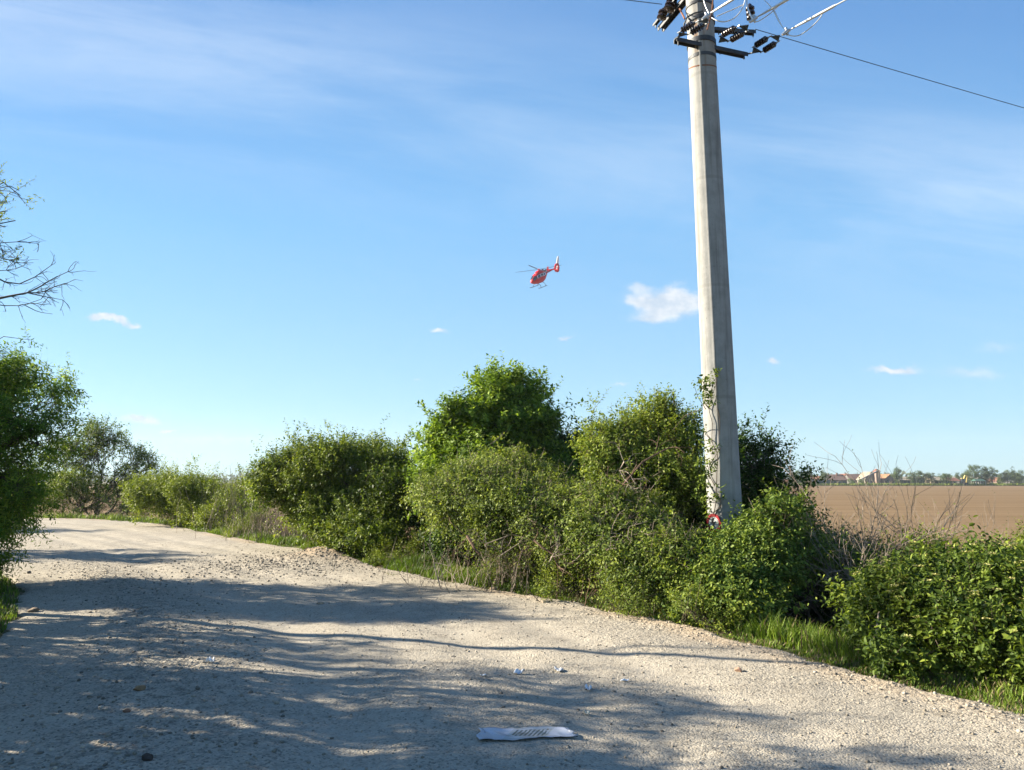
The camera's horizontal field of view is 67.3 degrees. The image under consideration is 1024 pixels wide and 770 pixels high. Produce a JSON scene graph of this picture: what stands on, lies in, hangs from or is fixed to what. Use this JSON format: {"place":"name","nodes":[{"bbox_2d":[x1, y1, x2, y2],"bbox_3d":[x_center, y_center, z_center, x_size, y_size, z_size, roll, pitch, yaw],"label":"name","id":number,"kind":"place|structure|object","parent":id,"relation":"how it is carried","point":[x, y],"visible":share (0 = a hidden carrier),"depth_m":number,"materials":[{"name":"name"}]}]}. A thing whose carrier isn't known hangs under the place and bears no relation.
{"place":"outdoors","nodes":[
{"label":"outdoors","id":0,"kind":"place"},
{"bbox_2d":[0,517,1023,769],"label":"gravel road","id":1,"kind":"structure","parent":0,"point":[688,711],"depth_m":6.04,"materials":[{"name":"grey gravel"}]},
{"bbox_2d":[27,607,39,611],"bbox_3d":[-5.828,2.739,9.361,0.113,0.064,0.130,-2,-7,15],"label":"rock","id":2,"kind":"object","parent":1,"relation":"on","point":[34,609],"visible":1,"depth_m":9.33,"materials":[{"name":"beige stone"}]},
{"bbox_2d":[122,708,130,712],"bbox_3d":[-2.609,2.208,5.212,0.050,0.036,0.054,5,-9,-35],"label":"rock","id":3,"kind":"object","parent":1,"relation":"on","point":[126,710],"visible":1,"depth_m":5.20,"materials":[{"name":"stone"}]},
{"bbox_2d":[133,685,145,690],"bbox_3d":[-2.796,2.273,5.774,0.080,0.045,0.090,-6,-10,43],"label":"rock","id":4,"kind":"object","parent":1,"relation":"on","point":[139,687],"visible":0.96,"depth_m":5.75,"materials":[{"name":"stone"}]},
{"bbox_2d":[142,753,152,760],"bbox_3d":[-2.063,2.111,4.362,0.062,0.048,0.072,6,-9,-41],"label":"rock","id":5,"kind":"object","parent":1,"relation":"on","point":[147,756],"visible":0.94,"depth_m":4.34,"materials":[{"name":"grey stone"}]},
{"bbox_2d":[205,657,213,661],"bbox_3d":[-2.603,2.368,6.644,0.084,0.044,0.061,-1,-7,11],"label":"paper scrap","id":6,"kind":"object","parent":1,"relation":"on","point":[209,659],"visible":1,"depth_m":6.63,"materials":[{"name":"white paper"}]},
{"bbox_2d":[513,669,524,673],"bbox_3d":[0.058,2.393,6.438,0.089,0.035,0.102,-2,-7,18],"label":"paper scrap","id":7,"kind":"object","parent":1,"relation":"on","point":[517,671],"visible":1,"depth_m":6.43,"materials":[{"name":"white paper"}]},
{"bbox_2d":[476,726,575,739],"bbox_3d":[0.090,2.182,4.823,0.631,0.014,0.250,0,-7,-4],"label":"plastic film","id":8,"kind":"object","parent":1,"relation":"on","point":[495,733],"visible":1,"depth_m":4.83,"materials":[{"name":"white plastic"}]},
{"bbox_2d":[734,667,741,671],"bbox_3d":[1.887,2.377,6.418,0.051,0.043,0.071,4,-8,-29],"label":"rock","id":9,"kind":"object","parent":1,"relation":"on","point":[737,669],"visible":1,"depth_m":6.40,"materials":[{"name":"beige stone"}]},
{"bbox_2d":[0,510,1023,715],"bbox_3d":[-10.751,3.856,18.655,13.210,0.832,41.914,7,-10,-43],"label":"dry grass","id":10,"kind":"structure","parent":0,"point":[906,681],"depth_m":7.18,"materials":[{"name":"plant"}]},
{"bbox_2d":[0,480,1023,715],"bbox_3d":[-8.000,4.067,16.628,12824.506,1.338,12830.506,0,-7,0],"label":"ground","id":11,"kind":"structure","parent":0,"point":[21,591],"depth_m":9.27,"materials":[{"name":"green plant"}]},
{"bbox_2d":[0,162,93,322],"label":"half bare tree","id":12,"kind":"object","parent":11,"relation":"on","point":[13,261],"visible":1,"depth_m":10.27,"materials":[{"name":"grey plant"}]},
{"bbox_2d":[0,326,94,585],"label":"overhanging willow","id":13,"kind":"object","parent":11,"relation":"on","point":[25,486],"visible":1,"depth_m":11.48,"materials":[{"name":"green plant"}]},
{"bbox_2d":[115,455,260,529],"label":"yellow green bush","id":14,"kind":"object","parent":11,"relation":"on","point":[162,494],"visible":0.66,"depth_m":25.78,"materials":[{"name":"green plant"}]},
{"bbox_2d":[176,459,299,537],"bbox_3d":[-7.918,3.901,23.685,5.444,3.272,2.905,0,-7,0],"label":"dry brush","id":15,"kind":"object","parent":11,"relation":"on","point":[231,500],"visible":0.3,"depth_m":23.42,"materials":[{"name":"plant"}]},
{"bbox_2d":[194,485,282,532],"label":"round bush","id":16,"kind":"object","parent":11,"relation":"on","point":[203,517],"visible":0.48,"depth_m":23.74,"materials":[{"name":"green plant"}]},
{"bbox_2d":[220,513,285,537],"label":"undergrowth clump","id":17,"kind":"object","parent":11,"relation":"on","point":[233,531],"visible":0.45,"depth_m":21.50,"materials":[{"name":"green plant"}]},
{"bbox_2d":[192,498,320,544],"bbox_3d":[-6.107,4.057,20.997,5.230,2.258,3.479,0,-7,0],"label":"dry brush","id":18,"kind":"object","parent":11,"relation":"on","point":[273,529],"visible":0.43,"depth_m":20.84,"materials":[{"name":"plant"}]},
{"bbox_2d":[234,413,425,559],"bbox_3d":[-3.920,2.580,17.930,6.331,3.744,4.176,-5,-8,33],"label":"rounded bush","id":19,"kind":"object","parent":11,"relation":"on","point":[324,494],"visible":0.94,"depth_m":16.52,"materials":[{"name":"green plant"}]},
{"bbox_2d":[357,526,439,565],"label":"undergrowth clump","id":20,"kind":"object","parent":11,"relation":"on","point":[410,548],"visible":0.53,"depth_m":14.64,"materials":[{"name":"green plant"}]},
{"bbox_2d":[398,350,587,566],"bbox_3d":[-0.238,1.772,15.475,3.850,5.338,4.717,0,-7,0],"label":"bright green tree","id":21,"kind":"object","parent":11,"relation":"on","point":[509,403],"visible":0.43,"depth_m":14.59,"materials":[{"name":"green plant"}]},
{"bbox_2d":[381,528,606,594],"bbox_3d":[1.169,3.001,11.666,6.390,1.990,3.087,0,-7,0],"label":"dry brush","id":22,"kind":"object","parent":11,"relation":"on","point":[502,569],"visible":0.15,"depth_m":11.41,"materials":[{"name":"plant"}]},
{"bbox_2d":[470,544,580,588],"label":"undergrowth clump","id":23,"kind":"object","parent":11,"relation":"on","point":[495,574],"visible":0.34,"depth_m":11.36,"materials":[{"name":"green plant"}]},
{"bbox_2d":[43,470,1023,481],"bbox_3d":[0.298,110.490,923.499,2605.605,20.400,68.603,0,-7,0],"label":"distant wood","id":24,"kind":"object","parent":11,"relation":"on","point":[233,477],"visible":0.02,"depth_m":916.07,"materials":[{"name":"green plant"}]},
{"bbox_2d":[396,421,720,615],"bbox_3d":[0.641,1.944,11.363,3.140,2.849,6.587,6,-9,-41],"label":"tangled shrub","id":25,"kind":"object","parent":11,"relation":"on","point":[612,528],"visible":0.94,"depth_m":10.65,"materials":[{"name":"green plant"}]},
{"bbox_2d":[387,493,748,588],"bbox_3d":[0.097,2.960,13.905,3.490,2.811,9.106,7,-10,-43],"label":"dark backing bush","id":26,"kind":"object","parent":11,"relation":"on","point":[434,538],"visible":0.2,"depth_m":13.81,"materials":[{"name":"green plant"}]},
{"bbox_2d":[505,549,633,605],"bbox_3d":[1.503,2.663,10.104,3.225,1.525,2.049,0,-7,0],"label":"dry brush","id":27,"kind":"object","parent":11,"relation":"on","point":[576,584],"visible":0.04,"depth_m":10.05,"materials":[{"name":"brown plant"}]},
{"bbox_2d":[529,554,614,602],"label":"undergrowth clump","id":28,"kind":"object","parent":11,"relation":"on","point":[570,586],"visible":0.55,"depth_m":10.45,"materials":[{"name":"green plant"}]},
{"bbox_2d":[591,554,674,617],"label":"undergrowth clump","id":29,"kind":"object","parent":11,"relation":"on","point":[625,605],"visible":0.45,"depth_m":8.99,"materials":[{"name":"green plant"}]},
{"bbox_2d":[565,382,746,530],"bbox_3d":[2.209,1.878,12.177,2.797,4.108,3.349,0,-7,0],"label":"poleside tree","id":30,"kind":"object","parent":11,"relation":"on","point":[638,430],"visible":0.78,"depth_m":11.47,"materials":[{"name":"green plant"}]},
{"bbox_2d":[653,0,790,532],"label":"power pole","id":31,"kind":"object","parent":11,"relation":"on","point":[715,323],"visible":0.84,"depth_m":10.56,"materials":[{"name":"concrete"}]},
{"bbox_2d":[673,368,725,532],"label":"climbing vine","id":32,"kind":"object","parent":31,"relation":"attached to","point":[709,395],"visible":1,"depth_m":10.04,"materials":[{"name":"green plant"}]},
{"bbox_2d":[706,514,720,543],"bbox_3d":[2.653,1.887,10.103,0.010,0.392,0.244,5,-9,-36],"label":"warning sign","id":33,"kind":"object","parent":31,"relation":"attached to","point":[715,523],"visible":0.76,"depth_m":10.11,"materials":[{"name":"white metal"}]},
{"bbox_2d":[710,0,733,13],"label":"overhead wire","id":34,"kind":"object","parent":31,"relation":"attached to","point":[724,4],"visible":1,"depth_m":10.21,"materials":[{"name":"metal"}]},
{"bbox_2d":[711,0,745,21],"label":"overhead wire","id":35,"kind":"object","parent":31,"relation":"attached to","point":[732,18],"visible":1,"depth_m":10.54,"materials":[{"name":"metal"}]},
{"bbox_2d":[717,4,742,16],"bbox_3d":[3.017,-5.182,10.630,0.372,0.161,0.030,-1,-7,8],"label":"overhead wire","id":36,"kind":"object","parent":31,"relation":"attached to","point":[729,10],"visible":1,"depth_m":10.62,"materials":[{"name":"metal"}]},
{"bbox_2d":[746,0,752,18],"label":"overhead wire","id":37,"kind":"object","parent":31,"relation":"attached to","point":[748,9],"visible":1,"depth_m":10.93,"materials":[{"name":"metal"}]},
{"bbox_2d":[754,0,782,21],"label":"overhead wire","id":38,"kind":"object","parent":31,"relation":"attached to","point":[767,15],"visible":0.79,"depth_m":10.82,"materials":[{"name":"metal"}]},
{"bbox_2d":[757,0,788,17],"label":"overhead wire","id":39,"kind":"object","parent":31,"relation":"attached to","point":[775,6],"visible":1,"depth_m":10.64,"materials":[{"name":"metal"}]},
{"bbox_2d":[764,0,784,29],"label":"overhead wire","id":40,"kind":"object","parent":31,"relation":"attached to","point":[774,11],"visible":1,"depth_m":10.68,"materials":[{"name":"metal"}]},
{"bbox_2d":[788,14,822,36],"bbox_3d":[3.997,-4.896,10.470,0.488,0.244,0.046,-4,-8,30],"label":"overhead wire","id":41,"kind":"object","parent":31,"relation":"hanging from","point":[807,29],"visible":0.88,"depth_m":10.46,"materials":[{"name":"metal"}]},
{"bbox_2d":[791,0,845,29],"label":"overhead wire","id":42,"kind":"object","parent":31,"relation":"attached to","point":[818,14],"visible":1,"depth_m":10.22,"materials":[{"name":"metal"}]},
{"bbox_2d":[755,29,1023,107],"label":"overhead wire","id":43,"kind":"object","parent":31,"relation":"attached to","point":[888,68],"visible":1,"depth_m":12.24,"materials":[{"name":"metal"}]},
{"bbox_2d":[658,569,796,636],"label":"undergrowth clump","id":44,"kind":"object","parent":11,"relation":"on","point":[689,603],"visible":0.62,"depth_m":8.24,"materials":[{"name":"green plant"}]},
{"bbox_2d":[650,477,876,634],"bbox_3d":[3.069,2.380,9.571,3.436,2.455,2.195,7,-10,-43],"label":"sloping shrub","id":45,"kind":"object","parent":11,"relation":"on","point":[759,543],"visible":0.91,"depth_m":8.90,"materials":[{"name":"green plant"}]},
{"bbox_2d":[812,480,829,483],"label":"screen wall","id":46,"kind":"structure","parent":11,"relation":"on","point":[828,481],"depth_m":333.39,"materials":[{"name":"grey"}]},
{"bbox_2d":[819,472,830,480],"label":"village tree","id":47,"kind":"object","parent":11,"relation":"on","point":[823,475],"visible":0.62,"depth_m":337.09,"materials":[{"name":"green plant"}]},
{"bbox_2d":[804,583,851,636],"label":"bare bush","id":48,"kind":"object","parent":11,"relation":"on","point":[830,609],"visible":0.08,"depth_m":9.79,"materials":[{"name":"brown plant"}]},
{"bbox_2d":[825,473,847,483],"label":"house","id":49,"kind":"structure","parent":11,"relation":"on","point":[839,478],"depth_m":343.49,"materials":[{"name":"brick"}]},
{"bbox_2d":[844,474,859,482],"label":"house","id":50,"kind":"structure","parent":11,"relation":"on","point":[854,476],"depth_m":354.85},
{"bbox_2d":[856,472,873,483],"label":"house","id":51,"kind":"structure","parent":11,"relation":"on","point":[867,479],"depth_m":342.73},
{"bbox_2d":[861,469,880,483],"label":"loading conveyor","id":52,"kind":"object","parent":11,"relation":"on","point":[876,479],"visible":0.6,"depth_m":340.04,"materials":[{"name":"grey metal"}]},
{"bbox_2d":[748,435,1020,621],"bbox_3d":[4.332,2.117,9.479,2.814,3.002,3.147,5,-9,-34],"label":"bare bush","id":53,"kind":"object","parent":11,"relation":"on","point":[860,546],"visible":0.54,"depth_m":9.29,"materials":[{"name":"brown plant"}]},
{"bbox_2d":[880,474,894,483],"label":"house","id":54,"kind":"structure","parent":11,"relation":"on","point":[888,479],"depth_m":342.53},
{"bbox_2d":[890,466,902,483],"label":"village tree","id":55,"kind":"object","parent":11,"relation":"on","point":[897,478],"visible":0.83,"depth_m":335.23,"materials":[{"name":"green plant"}]},
{"bbox_2d":[795,456,1005,632],"bbox_3d":[4.839,2.329,9.545,2.424,2.915,2.150,0,-7,0],"label":"bare bush","id":56,"kind":"object","parent":11,"relation":"on","point":[900,526],"visible":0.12,"depth_m":9.52,"materials":[{"name":"brown plant"}]},
{"bbox_2d":[898,478,911,483],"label":"house","id":57,"kind":"structure","parent":11,"relation":"on","point":[904,480],"depth_m":338.40,"materials":[{"name":"grey"}]},
{"bbox_2d":[793,482,1023,485],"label":"rough grass","id":58,"kind":"structure","parent":11,"relation":"on","point":[928,484],"depth_m":329.03,"materials":[{"name":"green plant"}]},
{"bbox_2d":[911,470,926,483],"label":"village tree","id":59,"kind":"object","parent":11,"relation":"on","point":[920,473],"visible":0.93,"depth_m":333.90,"materials":[{"name":"green plant"}]},
{"bbox_2d":[815,515,1023,691],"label":"flowering shrub","id":60,"kind":"object","parent":11,"relation":"on","point":[960,612],"visible":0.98,"depth_m":6.30,"materials":[{"name":"green plant"}]},
{"bbox_2d":[821,517,1023,613],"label":"back shrub","id":61,"kind":"object","parent":11,"relation":"on","point":[931,547],"visible":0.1,"depth_m":9.02,"materials":[{"name":"green plant"}]},
{"bbox_2d":[923,472,935,483],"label":"village tree","id":62,"kind":"object","parent":11,"relation":"on","point":[931,478],"visible":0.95,"depth_m":333.25,"materials":[{"name":"green plant"}]},
{"bbox_2d":[925,477,942,483],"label":"house","id":63,"kind":"structure","parent":11,"relation":"on","point":[937,480],"depth_m":341.07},
{"bbox_2d":[939,473,953,483],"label":"village tree","id":64,"kind":"object","parent":11,"relation":"on","point":[946,478],"visible":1,"depth_m":334.50,"materials":[{"name":"green plant"}]},
{"bbox_2d":[943,478,959,482],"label":"house","id":65,"kind":"structure","parent":11,"relation":"on","point":[955,480],"depth_m":343.82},
{"bbox_2d":[956,475,967,485],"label":"excavator","id":66,"kind":"object","parent":11,"relation":"on","point":[962,480],"visible":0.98,"depth_m":330.04,"materials":[{"name":"yellow metal"}]},
{"bbox_2d":[963,464,979,483],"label":"village tree","id":67,"kind":"object","parent":11,"relation":"on","point":[975,474],"visible":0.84,"depth_m":336.12,"materials":[{"name":"green plant"}]},
{"bbox_2d":[971,479,985,484],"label":"open shelter","id":68,"kind":"object","parent":11,"relation":"on","point":[975,480],"visible":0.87,"depth_m":330.27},
{"bbox_2d":[977,465,990,482],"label":"village tree","id":69,"kind":"object","parent":11,"relation":"on","point":[982,471],"visible":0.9,"depth_m":336.80,"materials":[{"name":"green plant"}]},
{"bbox_2d":[985,466,998,483],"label":"village tree","id":70,"kind":"object","parent":11,"relation":"on","point":[993,477],"visible":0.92,"depth_m":336.67,"materials":[{"name":"green plant"}]},
{"bbox_2d":[996,473,1003,482],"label":"village tree","id":71,"kind":"object","parent":11,"relation":"on","point":[999,478],"visible":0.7,"depth_m":342.06,"materials":[{"name":"green plant"}]},
{"bbox_2d":[1001,470,1015,483],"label":"village tree","id":72,"kind":"object","parent":11,"relation":"on","point":[1005,479],"visible":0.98,"depth_m":335.38,"materials":[{"name":"green plant"}]},
{"bbox_2d":[1009,467,1016,482],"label":"village tree","id":73,"kind":"object","parent":11,"relation":"on","point":[1012,475],"visible":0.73,"depth_m":338.30,"materials":[{"name":"green plant"}]},
{"bbox_2d":[1015,469,1023,483],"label":"village tree","id":74,"kind":"object","parent":11,"relation":"on","point":[1020,478],"visible":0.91,"depth_m":336.49,"materials":[{"name":"green plant"}]},
{"bbox_2d":[0,0,1023,479],"label":"sky","id":75,"kind":"structure","parent":0,"point":[310,211],"materials":[{"name":"blue"}]},
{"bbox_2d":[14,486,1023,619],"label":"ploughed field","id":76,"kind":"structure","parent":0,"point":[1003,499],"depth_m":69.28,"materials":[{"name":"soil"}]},
{"bbox_2d":[11,469,150,517],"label":"olive hedge bush","id":77,"kind":"object","parent":76,"relation":"on","point":[119,509],"visible":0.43,"depth_m":35.73,"materials":[{"name":"green plant"}]},
{"bbox_2d":[33,412,162,517],"bbox_3d":[-20.460,4.281,37.350,6.830,6.082,5.312,0,-7,0],"label":"airy dark tree","id":78,"kind":"object","parent":76,"relation":"on","point":[93,454],"visible":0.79,"depth_m":37.57,"materials":[{"name":"green plant"}]},
{"bbox_2d":[551,411,612,489],"bbox_3d":[1.620,2.676,16.218,3.338,4.152,3.748,-7,-10,43],"label":"dark backing tree","id":79,"kind":"object","parent":76,"relation":"on","point":[563,436],"visible":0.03,"depth_m":15.40,"materials":[{"name":"green plant"}]},
{"bbox_2d":[702,402,834,531],"bbox_3d":[3.898,2.266,12.222,2.234,3.865,2.923,0,-7,0],"label":"bush","id":80,"kind":"object","parent":76,"relation":"on","point":[754,472],"visible":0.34,"depth_m":11.55,"materials":[{"name":"green plant"}]},
{"bbox_2d":[695,516,898,639],"bbox_3d":[4.068,3.002,10.836,3.746,2.401,3.434,0,-7,0],"label":"hollow bush","id":81,"kind":"object","parent":76,"relation":"on","point":[822,614],"visible":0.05,"depth_m":10.25,"materials":[{"name":"green plant"}]},
{"bbox_2d":[984,516,1023,555],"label":"shrub","id":82,"kind":"object","parent":76,"relation":"on","point":[1018,535],"visible":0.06,"depth_m":10.00,"materials":[{"name":"green plant"}]},
{"bbox_2d":[521,256,559,287],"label":"helicopter","id":83,"kind":"object","parent":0,"point":[538,276],"visible":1,"depth_m":153.07,"materials":[{"name":"red paint"}]}
]}

